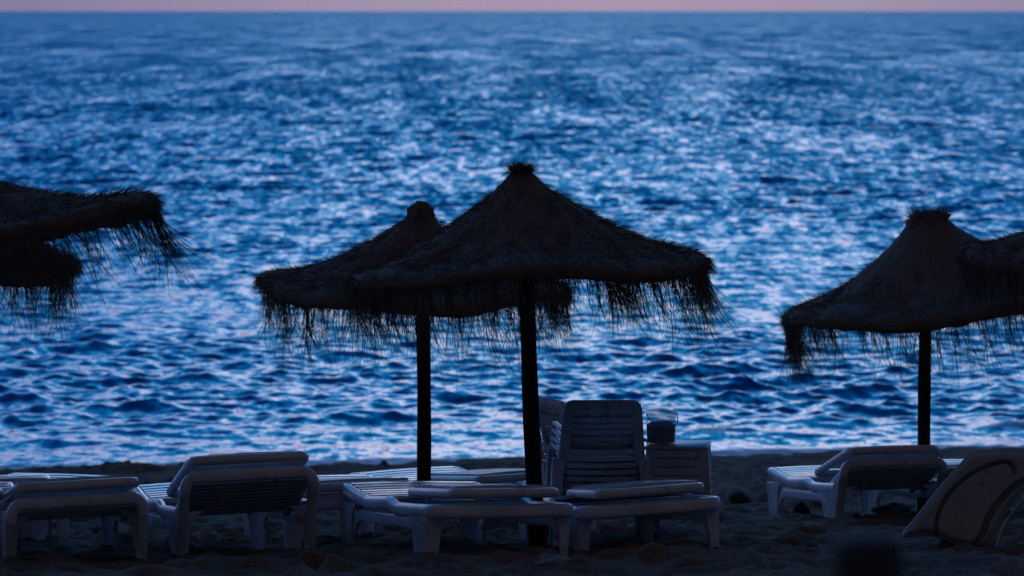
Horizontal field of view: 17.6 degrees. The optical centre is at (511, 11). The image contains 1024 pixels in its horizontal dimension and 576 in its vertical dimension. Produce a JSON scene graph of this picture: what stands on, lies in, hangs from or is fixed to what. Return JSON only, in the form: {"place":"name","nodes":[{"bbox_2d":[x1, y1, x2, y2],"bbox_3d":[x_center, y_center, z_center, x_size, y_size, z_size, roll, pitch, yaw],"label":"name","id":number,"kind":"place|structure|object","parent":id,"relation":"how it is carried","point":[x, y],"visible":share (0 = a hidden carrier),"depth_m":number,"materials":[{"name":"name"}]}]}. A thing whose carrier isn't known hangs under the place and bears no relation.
{"place":"outdoors","nodes":[
{"label":"outdoors","id":0,"kind":"place"},
{"bbox_2d":[0,11,1023,468],"bbox_3d":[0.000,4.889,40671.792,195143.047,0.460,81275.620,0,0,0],"label":"sea","id":1,"kind":"structure","parent":0,"point":[774,161],"depth_m":93.58,"materials":[{"name":"liquid"}]},
{"bbox_2d":[0,446,1023,575],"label":"beach sand","id":2,"kind":"structure","parent":0,"point":[756,538],"depth_m":18.18,"materials":[{"name":"sand"}]},
{"bbox_2d":[0,482,20,558],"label":"sun lounger","id":3,"kind":"object","parent":2,"relation":"on","point":[4,507],"visible":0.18,"depth_m":17.11,"materials":[{"name":"white plastic"}]},
{"bbox_2d":[0,474,68,540],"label":"sun lounger","id":4,"kind":"object","parent":2,"relation":"on","point":[63,528],"visible":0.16,"depth_m":18.90,"materials":[{"name":"white plastic"}]},
{"bbox_2d":[0,242,101,361],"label":"straw umbrella","id":5,"kind":"object","parent":2,"relation":"on","point":[46,282],"visible":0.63,"depth_m":21.46,"materials":[{"name":"brown plant"}]},
{"bbox_2d":[0,473,129,539],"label":"sun lounger","id":6,"kind":"object","parent":2,"relation":"on","point":[36,529],"visible":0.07,"depth_m":19.52,"materials":[{"name":"white plastic"}]},
{"bbox_2d":[0,475,149,560],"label":"sun lounger","id":7,"kind":"object","parent":2,"relation":"on","point":[111,502],"visible":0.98,"depth_m":16.66,"materials":[{"name":"white plastic"}]},
{"bbox_2d":[0,176,227,351],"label":"straw umbrella","id":8,"kind":"object","parent":2,"relation":"on","point":[33,217],"visible":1,"depth_m":16.62,"materials":[{"name":"brown plant"}]},
{"bbox_2d":[131,451,319,556],"bbox_3d":[-1.597,2.718,18.212,0.757,0.600,1.849,-1,-6,-15],"label":"sun lounger","id":9,"kind":"object","parent":2,"relation":"on","point":[259,489],"visible":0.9,"depth_m":17.53,"materials":[{"name":"white plastic"}]},
{"bbox_2d":[219,537,235,541],"bbox_3d":[-1.719,3.130,19.595,0.185,0.037,0.062,0,0,-23],"label":"driftwood","id":10,"kind":"object","parent":2,"relation":"on","point":[230,539],"visible":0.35,"depth_m":19.60,"materials":[{"name":"wood"}]},
{"bbox_2d":[243,474,428,548],"bbox_3d":[-1.063,2.978,19.696,0.814,0.429,1.874,0,-7,-14],"label":"sun lounger","id":11,"kind":"object","parent":2,"relation":"on","point":[292,533],"visible":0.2,"depth_m":18.89,"materials":[{"name":"white plastic"}]},
{"bbox_2d":[249,201,588,499],"bbox_3d":[-0.574,2.465,21.391,2.297,2.490,2.243,0,0,0],"label":"straw umbrella","id":12,"kind":"object","parent":2,"relation":"on","point":[306,288],"visible":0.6,"depth_m":21.05,"materials":[{"name":"brown wood"}]},
{"bbox_2d":[339,481,572,556],"bbox_3d":[-0.319,2.789,18.126,0.814,0.429,1.874,2,-7,-18],"label":"sun lounger","id":13,"kind":"object","parent":2,"relation":"on","point":[423,520],"visible":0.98,"depth_m":17.55,"materials":[{"name":"white plastic"}]},
{"bbox_2d":[349,466,562,521],"bbox_3d":[-0.356,3.268,22.114,0.814,0.429,1.874,0,-6,-28],"label":"sun lounger","id":14,"kind":"object","parent":2,"relation":"on","point":[488,476],"visible":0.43,"depth_m":21.65,"materials":[{"name":"white plastic"}]},
{"bbox_2d":[332,155,749,544],"bbox_3d":[0.164,2.075,18.402,2.347,2.553,2.287,0,0,0],"label":"straw umbrella","id":15,"kind":"object","parent":2,"relation":"on","point":[524,226],"visible":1,"depth_m":17.91,"materials":[{"name":"brown wood"}]},
{"bbox_2d":[535,554,569,564],"bbox_3d":[0.209,2.755,16.607,0.185,0.067,0.237,0,0,12],"label":"stone","id":16,"kind":"object","parent":2,"relation":"on","point":[546,559],"visible":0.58,"depth_m":16.56,"materials":[{"name":"grey stone"}]},
{"bbox_2d":[545,442,641,535],"bbox_3d":[0.495,2.736,19.291,0.595,0.761,0.584,0,0,-3],"label":"stacking chair","id":17,"kind":"object","parent":2,"relation":"on","point":[555,446],"visible":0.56,"depth_m":19.07,"materials":[{"name":"grey plastic"}]},
{"bbox_2d":[545,422,652,544],"bbox_3d":[0.497,2.688,19.239,0.595,0.761,0.584,0,0,-3],"label":"stacking chair","id":18,"kind":"object","parent":17,"relation":"on","point":[556,439],"visible":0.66,"depth_m":18.99,"materials":[{"name":"grey plastic"}]},
{"bbox_2d":[546,411,653,539],"bbox_3d":[0.500,2.642,19.188,0.595,0.761,0.584,0,0,-3],"label":"stacking chair","id":19,"kind":"object","parent":18,"relation":"on","point":[600,414],"visible":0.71,"depth_m":18.93,"materials":[{"name":"grey plastic"}]},
{"bbox_2d":[546,400,653,532],"bbox_3d":[0.503,2.595,19.136,0.595,0.761,0.584,0,0,-3],"label":"stacking chair","id":20,"kind":"object","parent":19,"relation":"on","point":[559,461],"visible":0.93,"depth_m":18.91,"materials":[{"name":"grey plastic"}]},
{"bbox_2d":[547,420,668,533],"bbox_3d":[0.569,2.868,20.395,0.584,0.761,0.595,0,0,-30],"label":"stacking chair","id":21,"kind":"object","parent":2,"relation":"on","point":[595,526],"visible":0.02,"depth_m":20.27,"materials":[{"name":"grey plastic"}]},
{"bbox_2d":[539,407,647,519],"bbox_3d":[0.507,2.803,20.360,0.584,0.761,0.595,0,0,-30],"label":"stacking chair","id":22,"kind":"object","parent":21,"relation":"on","point":[546,435],"visible":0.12,"depth_m":20.36,"materials":[{"name":"grey plastic"}]},
{"bbox_2d":[539,396,564,476],"bbox_3d":[0.445,2.737,20.324,0.584,0.761,0.595,0,0,-30],"label":"stacking chair","id":23,"kind":"object","parent":22,"relation":"on","point":[550,403],"visible":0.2,"depth_m":20.18,"materials":[{"name":"grey plastic"}]},
{"bbox_2d":[518,479,720,550],"bbox_3d":[0.588,2.853,18.656,0.814,0.429,1.874,-3,-6,-11],"label":"sun lounger","id":24,"kind":"object","parent":2,"relation":"on","point":[679,498],"visible":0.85,"depth_m":17.82,"materials":[{"name":"white plastic"}]},
{"bbox_2d":[640,440,713,543],"bbox_3d":[0.965,2.804,19.200,0.426,0.600,0.341,0,0,6],"label":"slatted stool","id":25,"kind":"object","parent":2,"relation":"on","point":[683,460],"visible":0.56,"depth_m":19.05,"materials":[{"name":"grey plastic"}]},
{"bbox_2d":[646,412,677,443],"bbox_3d":[0.865,2.400,19.175,0.196,0.203,0.200,0,0,-25],"label":"bucket","id":26,"kind":"object","parent":25,"relation":"on","point":[660,432],"visible":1,"depth_m":19.11,"materials":[{"name":"black plastic"}]},
{"bbox_2d":[728,490,750,503],"bbox_3d":[1.806,3.874,26.332,0.164,0.137,0.166,0,0,28],"label":"stone","id":27,"kind":"object","parent":2,"relation":"on","point":[738,497],"visible":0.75,"depth_m":26.28,"materials":[{"name":"black stone"}]},
{"bbox_2d":[793,501,810,513],"bbox_3d":[2.105,3.637,24.080,0.132,0.157,0.107,0,0,-21],"label":"stone","id":28,"kind":"object","parent":2,"relation":"on","point":[802,507],"visible":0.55,"depth_m":24.04,"materials":[{"name":"black stone"}]},
{"bbox_2d":[767,445,948,517],"bbox_3d":[2.424,3.353,23.421,0.790,0.580,1.854,0,-7,-12],"label":"sun lounger","id":29,"kind":"object","parent":2,"relation":"on","point":[871,475],"visible":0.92,"depth_m":22.80,"materials":[{"name":"white plastic"}]},
{"bbox_2d":[871,502,910,513],"bbox_3d":[2.769,3.644,24.148,0.305,0.126,0.250,0,0,38],"label":"stone","id":30,"kind":"object","parent":2,"relation":"on","point":[897,508],"visible":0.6,"depth_m":24.09,"materials":[{"name":"black stone"}]},
{"bbox_2d":[766,200,1023,511],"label":"straw umbrella","id":31,"kind":"object","parent":2,"relation":"on","point":[900,285],"visible":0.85,"depth_m":22.66,"materials":[{"name":"brown wood"}]},
{"bbox_2d":[879,459,1023,508],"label":"sun lounger","id":32,"kind":"object","parent":2,"relation":"on","point":[952,463],"visible":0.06,"depth_m":24.30,"materials":[{"name":"white plastic"}]},
{"bbox_2d":[902,451,1023,546],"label":"tent","id":33,"kind":"object","parent":2,"relation":"on","point":[973,498],"visible":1,"depth_m":18.34,"materials":[{"name":"beige fabric"}]},
{"bbox_2d":[938,228,1023,362],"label":"straw umbrella","id":34,"kind":"object","parent":2,"relation":"on","point":[999,256],"visible":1,"depth_m":20.23,"materials":[{"name":"brown plant"}]},
{"bbox_2d":[0,0,1023,10],"label":"sky","id":35,"kind":"structure","parent":0,"point":[5,5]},
{"bbox_2d":[830,532,904,575],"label":"wooden post","id":36,"kind":"object","parent":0,"point":[866,554],"visible":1,"depth_m":4.06,"materials":[{"name":"wood"}]}
]}

